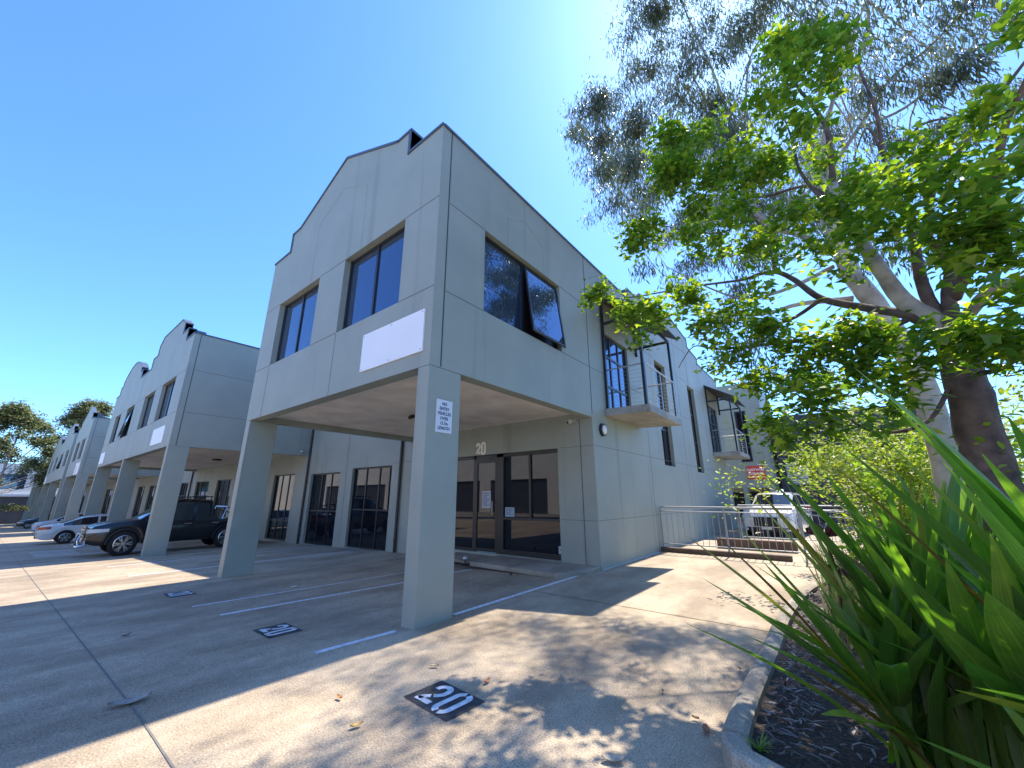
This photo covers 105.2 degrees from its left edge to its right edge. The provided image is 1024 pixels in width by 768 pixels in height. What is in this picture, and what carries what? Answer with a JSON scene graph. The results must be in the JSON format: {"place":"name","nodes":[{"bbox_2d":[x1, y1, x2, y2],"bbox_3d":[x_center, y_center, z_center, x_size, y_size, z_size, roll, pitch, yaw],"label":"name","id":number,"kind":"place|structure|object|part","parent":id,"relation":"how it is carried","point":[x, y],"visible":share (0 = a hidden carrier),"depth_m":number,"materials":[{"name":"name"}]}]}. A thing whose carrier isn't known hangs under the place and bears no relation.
{"place":"outdoors","nodes":[
{"label":"outdoors","id":0,"kind":"place"},
{"bbox_2d":[0,520,880,767],"bbox_3d":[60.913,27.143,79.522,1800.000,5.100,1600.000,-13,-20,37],"label":"ground","id":1,"kind":"structure","parent":0,"point":[575,682],"depth_m":4.07,"materials":[{"name":"concrete"}]},
{"bbox_2d":[0,502,29,511],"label":"shrub","id":2,"kind":"object","parent":1,"relation":"on","point":[5,507],"visible":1,"depth_m":53.95,"materials":[{"name":"green plant"}]},
{"bbox_2d":[0,463,58,523],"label":"apartment building","id":3,"kind":"structure","parent":1,"relation":"on","point":[20,496],"depth_m":76.89,"materials":[{"name":"grey concrete"}]},
{"bbox_2d":[0,474,27,488],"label":"window","id":4,"kind":"structure","parent":3,"relation":"in","point":[9,477],"depth_m":77.35,"materials":[{"name":"blue glass"}]},
{"bbox_2d":[0,397,62,493],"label":"gum tree","id":5,"kind":"object","parent":1,"relation":"on","point":[16,416],"visible":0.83,"depth_m":56.32,"materials":[{"name":"green plant"}]},
{"bbox_2d":[15,513,64,528],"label":"parked car","id":6,"kind":"object","parent":1,"relation":"on","point":[26,524],"visible":0.39,"depth_m":46.43,"materials":[{"name":"paint"}]},
{"bbox_2d":[22,457,90,519],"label":"office building","id":7,"kind":"structure","parent":1,"relation":"on","point":[33,498],"depth_m":65.69,"materials":[{"name":"paint"}]},
{"bbox_2d":[78,491,85,512],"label":"window","id":8,"kind":"structure","parent":7,"relation":"in","point":[79,511],"depth_m":65.71,"materials":[{"name":"black glass"}]},
{"bbox_2d":[6,397,113,476],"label":"gum tree","id":9,"kind":"object","parent":1,"relation":"on","point":[78,414],"visible":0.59,"depth_m":69.75,"materials":[{"name":"green plant"}]},
{"bbox_2d":[29,513,100,531],"bbox_3d":[-39.464,12.359,34.981,2.180,1.624,4.465,-13,-20,37],"label":"parked car","id":10,"kind":"object","parent":1,"relation":"on","point":[33,526],"visible":0.16,"depth_m":33.58,"materials":[{"name":"white paint"}]},
{"bbox_3d":[-39.121,12.037,35.526,1.757,0.626,3.030,-13,-20,37],"label":"window glass","id":11,"kind":"part","parent":10,"relation":"part of","materials":[{"name":"black glass"}]},
{"bbox_2d":[33,514,107,543],"bbox_3d":[-23.871,8.328,22.774,2.200,1.474,4.915,-13,-20,37],"label":"parked car","id":12,"kind":"object","parent":1,"relation":"on","point":[66,531],"visible":0.43,"depth_m":21.17,"materials":[{"name":"white paint"}]},
{"bbox_3d":[-24.058,7.839,22.673,1.776,0.533,2.853,-13,-20,37],"label":"window glass","id":13,"kind":"part","parent":12,"relation":"part of","materials":[{"name":"black glass"}]},
{"bbox_2d":[32,424,116,521],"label":"office building","id":14,"kind":"structure","parent":1,"relation":"on","point":[60,461],"depth_m":47.38,"materials":[{"name":"paint"}]},
{"bbox_2d":[101,489,112,513],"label":"window","id":15,"kind":"structure","parent":14,"relation":"in","point":[109,492],"depth_m":51.08,"materials":[{"name":"black glass"}]},
{"bbox_2d":[52,407,160,520],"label":"office building","id":16,"kind":"structure","parent":1,"relation":"on","point":[89,444],"depth_m":34.81,"materials":[{"name":"paint"}]},
{"bbox_2d":[73,462,79,474],"bbox_3d":[-36.551,7.112,32.883,2.700,1.000,0.031,-13,-20,37],"label":"sign board","id":17,"kind":"object","parent":16,"relation":"attached to","point":[76,468],"visible":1,"depth_m":32.73,"materials":[{"name":"silver metal"}]},
{"bbox_2d":[132,486,144,516],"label":"window","id":18,"kind":"structure","parent":16,"relation":"in","point":[136,510],"depth_m":39.72,"materials":[{"name":"black glass"}]},
{"bbox_2d":[145,485,155,510],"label":"window","id":19,"kind":"structure","parent":16,"relation":"in","point":[150,499],"depth_m":36.92,"materials":[{"name":"black glass"}]},
{"bbox_2d":[71,496,229,555],"bbox_3d":[-14.011,5.799,16.431,2.240,2.147,5.782,-13,-20,37],"label":"pickup truck","id":20,"kind":"object","parent":1,"relation":"on","point":[196,519],"visible":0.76,"depth_m":15.63,"materials":[{"name":"black paint"}]},
{"bbox_3d":[-14.112,5.284,16.450,1.814,0.817,2.365,-13,-20,37],"label":"window glass","id":21,"kind":"part","parent":20,"relation":"part of","materials":[{"name":"black glass"}]},
{"bbox_2d":[164,590,195,597],"bbox_3d":[-6.286,3.969,7.414,0.584,0.017,0.420,-13,-20,37],"label":"bay number","id":22,"kind":"object","parent":1,"relation":"on","point":[180,593],"visible":1,"depth_m":7.40,"materials":[{"name":"white paint"}]},
{"bbox_2d":[83,319,311,556],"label":"office building","id":23,"kind":"structure","parent":1,"relation":"on","point":[191,388],"depth_m":18.09,"materials":[{"name":"paint"}]},
{"bbox_2d":[98,452,105,464],"bbox_3d":[-26.130,4.741,24.965,1.700,0.700,0.031,-13,-20,37],"label":"sign board","id":24,"kind":"object","parent":23,"relation":"attached to","point":[102,457],"visible":1,"depth_m":24.84,"materials":[{"name":"silver metal"}]},
{"bbox_2d":[112,416,120,441],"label":"window","id":25,"kind":"structure","parent":23,"relation":"in","point":[120,416],"depth_m":24.92,"materials":[{"name":"black glass"}]},
{"bbox_2d":[117,408,133,436],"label":"window","id":26,"kind":"structure","parent":23,"relation":"in","point":[127,421],"depth_m":22.48,"materials":[{"name":"glass"}]},
{"bbox_2d":[141,394,154,427],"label":"window","id":27,"kind":"structure","parent":23,"relation":"in","point":[150,400],"depth_m":19.77,"materials":[{"name":"blue glass"}]},
{"bbox_2d":[150,425,165,445],"bbox_3d":[-14.809,2.170,16.361,2.000,0.700,0.031,-13,-20,37],"label":"sign board","id":28,"kind":"object","parent":23,"relation":"attached to","point":[157,436],"visible":1,"depth_m":16.29,"materials":[{"name":"silver metal"}]},
{"bbox_2d":[158,380,175,419],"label":"window","id":29,"kind":"structure","parent":23,"relation":"in","point":[169,388],"depth_m":17.54,"materials":[{"name":"blue glass"}]},
{"bbox_2d":[179,483,187,496],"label":"window","id":30,"kind":"structure","parent":23,"relation":"in","point":[184,487],"depth_m":30.81,"materials":[{"name":"black glass"}]},
{"bbox_2d":[195,481,209,498],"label":"window","id":31,"kind":"structure","parent":23,"relation":"in","point":[202,487],"depth_m":28.02,"materials":[{"name":"black glass"}]},
{"bbox_2d":[214,479,231,516],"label":"window","id":32,"kind":"structure","parent":23,"relation":"in","point":[224,486],"depth_m":25.15,"materials":[{"name":"grey glass"}]},
{"bbox_2d":[267,474,294,540],"bbox_3d":[-11.533,6.148,19.669,2.400,3.124,0.060,-13,-20,37],"label":"window","id":33,"kind":"structure","parent":23,"relation":"in","point":[280,509],"depth_m":19.74,"materials":[{"name":"black glass"}]},
{"bbox_2d":[110,547,308,566],"bbox_3d":[-9.970,5.942,13.566,0.085,0.001,5.800,-13,-20,37],"label":"parking line","id":34,"kind":"object","parent":1,"relation":"on","point":[195,558],"visible":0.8,"depth_m":12.73,"materials":[{"name":"white paint"}]},
{"bbox_2d":[133,551,348,575],"bbox_3d":[-7.620,5.345,11.798,0.085,0.001,5.800,-13,-20,37],"label":"parking line","id":35,"kind":"object","parent":1,"relation":"on","point":[216,566],"visible":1,"depth_m":10.95,"materials":[{"name":"white paint"}]},
{"bbox_2d":[253,623,301,637],"bbox_3d":[-3.014,3.164,5.038,0.584,0.017,0.420,-13,-20,37],"label":"bay number","id":36,"kind":"object","parent":1,"relation":"on","point":[272,631],"visible":1,"depth_m":5.02,"materials":[{"name":"black paint"}]},
{"bbox_2d":[192,572,404,606],"bbox_3d":[-3.415,4.174,8.297,0.133,0.008,5.360,-14,-21,40],"label":"parking line","id":37,"kind":"object","parent":1,"relation":"on","point":[292,590],"visible":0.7,"depth_m":7.39,"materials":[{"name":"white paint"}]},
{"bbox_2d":[219,569,471,614],"bbox_3d":[-2.624,3.950,7.628,0.173,0.008,5.082,-14,-21,40],"label":"parking line","id":38,"kind":"object","parent":1,"relation":"on","point":[318,597],"visible":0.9,"depth_m":6.76,"materials":[{"name":"white paint"}]},
{"bbox_2d":[314,630,396,653],"bbox_3d":[-1.784,2.987,4.552,0.085,0.002,0.964,-15,-22,42],"label":"parking line","id":39,"kind":"object","parent":1,"relation":"on","point":[352,642],"visible":1,"depth_m":4.51,"materials":[{"name":"white paint"}]},
{"bbox_2d":[350,721,362,726],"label":"fallen leaf","id":40,"kind":"object","parent":1,"relation":"on","point":[356,724],"visible":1,"depth_m":2.85,"materials":[{"name":"yellow plant"}]},
{"bbox_2d":[0,539,764,767],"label":"driveway joints","id":41,"kind":"object","parent":1,"relation":"on","point":[149,731],"visible":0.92,"depth_m":3.78,"materials":[{"name":"grey"}]},
{"bbox_2d":[108,691,151,704],"bbox_3d":[-3.119,2.577,3.200,0.115,0.038,0.260,-13,-20,37],"label":"fallen leaf","id":42,"kind":"object","parent":41,"relation":"on","point":[130,700],"visible":1,"depth_m":3.21,"materials":[{"name":"plant"}]},
{"bbox_2d":[404,681,484,720],"bbox_3d":[-0.561,2.594,3.231,0.570,0.004,0.400,-14,-21,40],"label":"bay number","id":43,"kind":"object","parent":1,"relation":"on","point":[443,700],"visible":1,"depth_m":3.21,"materials":[{"name":"black paint"}]},
{"bbox_2d":[454,552,492,563],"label":"entrance ramp","id":44,"kind":"structure","parent":1,"relation":"on","point":[458,557],"depth_m":10.68,"materials":[{"name":"concrete"}]},
{"bbox_2d":[217,122,749,629],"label":"office building","id":45,"kind":"structure","parent":1,"relation":"on","point":[519,360],"depth_m":9.59,"materials":[{"name":"paint"}]},
{"bbox_2d":[276,284,318,361],"bbox_3d":[-5.280,-1.467,9.776,2.178,1.734,0.060,-13,-20,37],"label":"window","id":46,"kind":"structure","parent":45,"relation":"in","point":[297,325],"depth_m":9.88,"materials":[{"name":"blue glass"}]},
{"bbox_2d":[304,472,339,545],"bbox_3d":[-8.242,5.442,17.156,2.600,3.000,0.060,-13,-20,37],"label":"window","id":47,"kind":"structure","parent":45,"relation":"in","point":[325,486],"depth_m":17.19,"materials":[{"name":"black glass"}]},
{"bbox_2d":[347,466,391,550],"bbox_3d":[-5.421,4.722,15.036,2.700,3.010,0.060,-13,-20,37],"label":"window","id":48,"kind":"structure","parent":45,"relation":"in","point":[368,522],"depth_m":15.04,"materials":[{"name":"black glass"}]},
{"bbox_2d":[343,227,404,328],"bbox_3d":[-2.711,-2.039,7.821,2.115,1.734,0.060,-13,-20,37],"label":"window","id":49,"kind":"structure","parent":45,"relation":"in","point":[374,277],"depth_m":7.86,"materials":[{"name":"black glass"}]},
{"bbox_2d":[359,308,425,372],"bbox_3d":[-2.074,-0.707,6.679,1.750,0.720,0.031,-13,-20,37],"label":"sign board","id":50,"kind":"object","parent":45,"relation":"attached to","point":[397,340],"visible":1,"depth_m":6.60,"materials":[{"name":"silver metal"}]},
{"bbox_2d":[435,398,452,433],"bbox_3d":[-1.030,0.490,5.934,0.014,0.500,0.320,-13,-20,37],"label":"length limit sign","id":51,"kind":"object","parent":45,"relation":"attached to","point":[443,420],"visible":1,"depth_m":5.92,"materials":[{"name":"white metal"}]},
{"bbox_2d":[476,442,485,454],"bbox_3d":[-0.951,1.971,11.955,0.401,0.396,0.011,-13,-20,37],"label":"house number","id":52,"kind":"object","parent":45,"relation":"attached to","point":[481,447],"visible":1,"depth_m":11.94,"materials":[{"name":"white"}]},
{"bbox_2d":[474,460,496,552],"bbox_3d":[-0.808,3.530,11.443,0.830,2.540,0.233,-13,-20,37],"label":"door","id":53,"kind":"structure","parent":45,"relation":"in","point":[486,471],"depth_m":11.48,"materials":[{"name":"black glass"}]},
{"bbox_2d":[482,491,490,507],"bbox_3d":[-0.754,3.402,11.543,0.340,0.480,0.007,-13,-20,37],"label":"notice","id":54,"kind":"object","parent":45,"relation":"attached to","point":[486,499],"visible":1,"depth_m":11.54,"materials":[{"name":"grey paper"}]},
{"bbox_2d":[505,507,514,516],"bbox_3d":[-0.062,3.578,10.951,0.330,0.250,0.007,-13,-20,37],"label":"notice","id":55,"kind":"object","parent":45,"relation":"attached to","point":[509,512],"visible":1,"depth_m":10.95,"materials":[{"name":"white paper"}]},
{"bbox_2d":[484,236,565,349],"bbox_3d":[0.314,-1.873,8.428,0.312,1.734,2.720,-13,-20,37],"label":"window","id":56,"kind":"structure","parent":45,"relation":"in","point":[514,294],"depth_m":8.41,"materials":[{"name":"black glass"}]},
{"bbox_2d":[567,419,575,423],"bbox_3d":[1.512,0.961,10.062,0.254,0.155,0.110,10,-19,-31],"label":"security camera","id":57,"kind":"object","parent":45,"relation":"attached to","point":[569,421],"visible":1,"depth_m":10.01,"materials":[{"name":"grey plastic"}]},
{"bbox_2d":[599,423,606,436],"bbox_3d":[2.372,1.183,10.125,0.104,0.340,0.340,-13,-20,37],"label":"wall light","id":58,"kind":"object","parent":45,"relation":"attached to","point":[603,429],"visible":1,"depth_m":10.04,"materials":[{"name":"black plastic"}]},
{"bbox_2d":[605,335,629,407],"bbox_3d":[3.079,-0.216,11.703,0.060,2.300,1.750,-13,-20,37],"label":"balcony door","id":59,"kind":"structure","parent":45,"relation":"in","point":[615,357],"depth_m":11.82,"materials":[{"name":"blue glass"}]},
{"bbox_2d":[654,363,671,465],"bbox_3d":[5.557,1.099,14.691,0.060,3.900,1.200,-13,-20,37],"label":"window","id":60,"kind":"structure","parent":45,"relation":"in","point":[665,438],"depth_m":14.80,"materials":[{"name":"glass"}]},
{"bbox_2d":[687,388,700,471],"bbox_3d":[8.214,2.061,17.900,0.060,3.900,1.150,-13,-20,37],"label":"window","id":61,"kind":"structure","parent":45,"relation":"in","point":[688,391],"depth_m":18.16,"materials":[{"name":"black glass"}]},
{"bbox_2d":[708,406,720,451],"bbox_3d":[10.815,2.497,21.072,0.060,2.550,2.150,-13,-20,37],"label":"balcony door","id":62,"kind":"structure","parent":45,"relation":"in","point":[711,411],"depth_m":21.41,"materials":[{"name":"black glass"}]},
{"bbox_2d":[453,576,577,614],"bbox_3d":[0.358,3.691,7.018,0.085,0.001,3.840,-12,-20,36],"label":"parking line","id":63,"kind":"object","parent":1,"relation":"on","point":[476,607],"visible":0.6,"depth_m":6.50,"materials":[{"name":"white paint"}]},
{"bbox_2d":[470,555,599,578],"bbox_3d":[0.404,4.315,9.282,3.028,0.105,1.337,-13,-20,37],"label":"entrance step","id":64,"kind":"object","parent":1,"relation":"on","point":[545,568],"visible":0.92,"depth_m":8.92,"materials":[{"name":"concrete"}]},
{"bbox_2d":[460,556,469,565],"bbox_3d":[-1.161,4.366,9.671,0.260,0.190,0.260,-13,-20,37],"label":"drain riser","id":65,"kind":"object","parent":64,"relation":"on","point":[465,563],"visible":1,"depth_m":9.63,"materials":[{"name":"black plastic"}]},
{"bbox_2d":[602,753,624,760],"bbox_3d":[0.635,2.350,2.463,0.140,0.026,0.062,-3,-16,11],"label":"fallen leaf","id":66,"kind":"object","parent":1,"relation":"on","point":[613,757],"visible":1,"depth_m":2.47,"materials":[{"name":"white plant"}]},
{"bbox_2d":[604,552,659,569],"bbox_3d":[3.256,4.638,10.330,0.050,0.001,3.800,-13,-20,37],"label":"drain grate","id":67,"kind":"object","parent":1,"relation":"on","point":[630,561],"visible":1,"depth_m":10.07,"materials":[{"name":"grey metal"}]},
{"bbox_2d":[702,723,709,732],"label":"fallen leaf","id":68,"kind":"object","parent":1,"relation":"on","point":[705,727],"visible":1,"depth_m":2.79,"materials":[{"name":"plant"}]},
{"bbox_2d":[661,547,792,561],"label":"ramp kerb","id":69,"kind":"structure","parent":1,"relation":"on","point":[775,557],"depth_m":10.82,"materials":[{"name":"concrete"}]},
{"bbox_2d":[659,506,800,552],"bbox_3d":[5.992,4.177,11.126,3.462,1.324,0.048,-13,-20,37],"label":"ramp railing","id":70,"kind":"object","parent":1,"relation":"on","point":[724,512],"visible":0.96,"depth_m":11.12,"materials":[{"name":"silver metal"}]},
{"bbox_2d":[717,382,782,519],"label":"office building","id":71,"kind":"structure","parent":1,"relation":"on","point":[752,404],"depth_m":24.55,"materials":[{"name":"paint"}]},
{"bbox_2d":[734,411,752,461],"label":"window","id":72,"kind":"structure","parent":71,"relation":"in","point":[737,414],"depth_m":24.48,"materials":[{"name":"black glass"}]},
{"bbox_2d":[733,492,762,516],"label":"window","id":73,"kind":"structure","parent":71,"relation":"in","point":[740,501],"depth_m":28.35,"materials":[{"name":"black glass"}]},
{"bbox_2d":[746,466,765,478],"bbox_3d":[14.710,5.341,23.617,0.946,0.780,0.044,-13,-20,37],"label":"shop sign","id":74,"kind":"object","parent":71,"relation":"attached to","point":[752,470],"visible":0.9,"depth_m":23.62,"materials":[{"name":"red"}]},
{"bbox_2d":[721,730,783,767],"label":"garden kerb","id":75,"kind":"structure","parent":1,"relation":"on","point":[738,751],"depth_m":2.34,"materials":[{"name":"concrete"}]},
{"bbox_2d":[716,537,798,552],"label":"brick wall","id":76,"kind":"structure","parent":1,"relation":"on","point":[773,546],"depth_m":12.07,"materials":[{"name":"brown brick"}]},
{"bbox_2d":[720,578,826,743],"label":"garden kerb","id":77,"kind":"structure","parent":1,"relation":"on","point":[742,716],"depth_m":3.24,"materials":[{"name":"concrete"}]},
{"bbox_2d":[742,492,811,536],"bbox_3d":[11.929,5.773,17.570,2.240,1.805,4.765,-15,-22,42],"label":"parked car","id":78,"kind":"object","parent":1,"relation":"on","point":[773,498],"visible":0.51,"depth_m":16.37,"materials":[{"name":"white paint"}]},
{"bbox_3d":[12.360,5.450,18.123,1.815,0.799,3.205,-15,-22,42],"label":"window glass","id":79,"kind":"part","parent":78,"relation":"part of","materials":[{"name":"black glass"}]},
{"bbox_2d":[737,505,864,541],"bbox_3d":[10.336,4.556,12.479,5.444,1.324,0.048,-13,-20,37],"label":"ramp railing","id":80,"kind":"object","parent":1,"relation":"on","point":[783,522],"visible":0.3,"depth_m":13.37,"materials":[{"name":"grey metal"}]},
{"bbox_2d":[796,508,876,562],"bbox_3d":[8.983,3.764,9.107,3.662,1.669,0.050,-9,-19,29],"label":"ramp railing","id":81,"kind":"object","parent":1,"relation":"on","point":[799,522],"visible":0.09,"depth_m":9.95,"materials":[{"name":"silver metal"}]},
{"bbox_2d":[773,404,935,525],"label":"warehouse","id":82,"kind":"structure","parent":1,"relation":"on","point":[798,484],"depth_m":23.57,"materials":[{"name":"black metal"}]},
{"bbox_2d":[788,429,936,526],"bbox_3d":[9.644,2.625,10.219,3.984,3.694,3.893,-13,-20,37],"label":"shrub","id":83,"kind":"object","parent":1,"relation":"on","point":[844,479],"visible":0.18,"depth_m":10.52,"materials":[{"name":"green plant"}]},
{"bbox_2d":[879,391,1023,477],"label":"shrub","id":84,"kind":"object","parent":1,"relation":"on","point":[1010,432],"visible":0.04,"depth_m":10.68,"materials":[{"name":"green plant"}]},
{"bbox_2d":[986,275,1023,459],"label":"shrub","id":85,"kind":"object","parent":1,"relation":"on","point":[998,385],"visible":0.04,"depth_m":14.16,"materials":[{"name":"green plant"}]},
{"bbox_2d":[0,0,1023,491],"label":"sky","id":86,"kind":"structure","parent":0,"point":[160,159],"materials":[{"name":"blue"}]},
{"bbox_2d":[557,0,1023,503],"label":"gum tree","id":87,"kind":"object","parent":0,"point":[614,170],"visible":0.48,"depth_m":8.20,"materials":[{"name":"green plant"}]},
{"bbox_2d":[751,578,905,767],"bbox_3d":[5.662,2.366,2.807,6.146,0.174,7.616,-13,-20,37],"label":"bark litter","id":88,"kind":"object","parent":0,"point":[852,730],"visible":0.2,"depth_m":2.71,"materials":[{"name":"brown wood"}]},
{"bbox_2d":[746,730,775,752],"bbox_3d":[1.540,2.236,2.437,0.176,0.090,0.179,-13,-20,37],"label":"weed","id":89,"kind":"object","parent":88,"relation":"on","point":[760,748],"visible":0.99,"depth_m":2.45,"materials":[{"name":"green plant"}]},
{"bbox_2d":[577,0,1023,554],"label":"broad leaved tree","id":90,"kind":"object","parent":88,"relation":"on","point":[965,344],"visible":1,"depth_m":4.17,"materials":[{"name":"green plant"}]},
{"bbox_2d":[688,483,983,767],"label":"strappy lily","id":91,"kind":"object","parent":88,"relation":"on","point":[909,697],"visible":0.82,"depth_m":2.27,"materials":[{"name":"green plant"}]},
{"bbox_2d":[799,532,908,648],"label":"ornamental grass","id":92,"kind":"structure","parent":88,"relation":"on","point":[832,593],"depth_m":4.70,"materials":[{"name":"green plant"}]},
{"bbox_2d":[703,403,1023,556],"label":"shrub","id":93,"kind":"object","parent":88,"relation":"on","point":[899,461],"visible":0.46,"depth_m":6.42,"materials":[{"name":"green plant"}]},
{"bbox_2d":[735,465,1005,678],"bbox_3d":[2.371,1.415,2.604,1.820,1.760,0.999,2,-16,-8],"label":"strappy lily","id":94,"kind":"object","parent":88,"relation":"on","point":[903,564],"visible":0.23,"depth_m":2.57,"materials":[{"name":"green plant"}]},
{"bbox_2d":[842,437,923,540],"bbox_3d":[7.026,2.185,6.918,1.389,2.715,0.974,1,-16,-4],"label":"broad leaf plant","id":95,"kind":"object","parent":88,"relation":"on","point":[868,490],"visible":0.12,"depth_m":7.10,"materials":[{"name":"green plant"}]},
{"bbox_2d":[763,368,1023,712],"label":"strappy lily","id":96,"kind":"object","parent":88,"relation":"on","point":[1004,518],"visible":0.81,"depth_m":1.92,"materials":[{"name":"green plant"}]},
{"bbox_2d":[771,360,1023,541],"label":"shrub","id":97,"kind":"object","parent":88,"relation":"on","point":[1014,394],"visible":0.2,"depth_m":7.92,"materials":[{"name":"green plant"}]},
{"bbox_2d":[834,455,1023,585],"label":"shrub","id":98,"kind":"object","parent":88,"relation":"on","point":[986,531],"visible":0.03,"depth_m":3.82,"materials":[{"name":"green plant"}]},
{"bbox_2d":[880,448,998,580],"bbox_3d":[3.368,1.416,2.834,1.040,1.880,1.083,-13,-20,37],"label":"strappy lily","id":99,"kind":"object","parent":88,"relation":"on","point":[955,520],"visible":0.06,"depth_m":2.99,"materials":[{"name":"green plant"}]},
{"bbox_2d":[880,512,1023,767],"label":"strappy lily","id":100,"kind":"object","parent":88,"relation":"on","point":[979,643],"visible":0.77,"depth_m":1.98,"materials":[{"name":"green plant"}]},
{"bbox_2d":[916,669,1023,767],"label":"strappy lily","id":101,"kind":"object","parent":88,"relation":"on","point":[1017,717],"visible":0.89,"depth_m":1.57,"materials":[{"name":"green plant"}]},
{"bbox_2d":[921,387,1023,476],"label":"shrub","id":102,"kind":"object","parent":88,"relation":"on","point":[1001,391],"visible":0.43,"depth_m":3.45,"materials":[{"name":"green plant"}]},
{"bbox_2d":[806,523,852,608],"bbox_3d":[2.462,1.648,2.672,0.544,1.318,0.265,-13,-20,37],"label":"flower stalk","id":103,"kind":"object","parent":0,"point":[829,531],"visible":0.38,"depth_m":2.87,"materials":[{"name":"green plant"}]}
]}

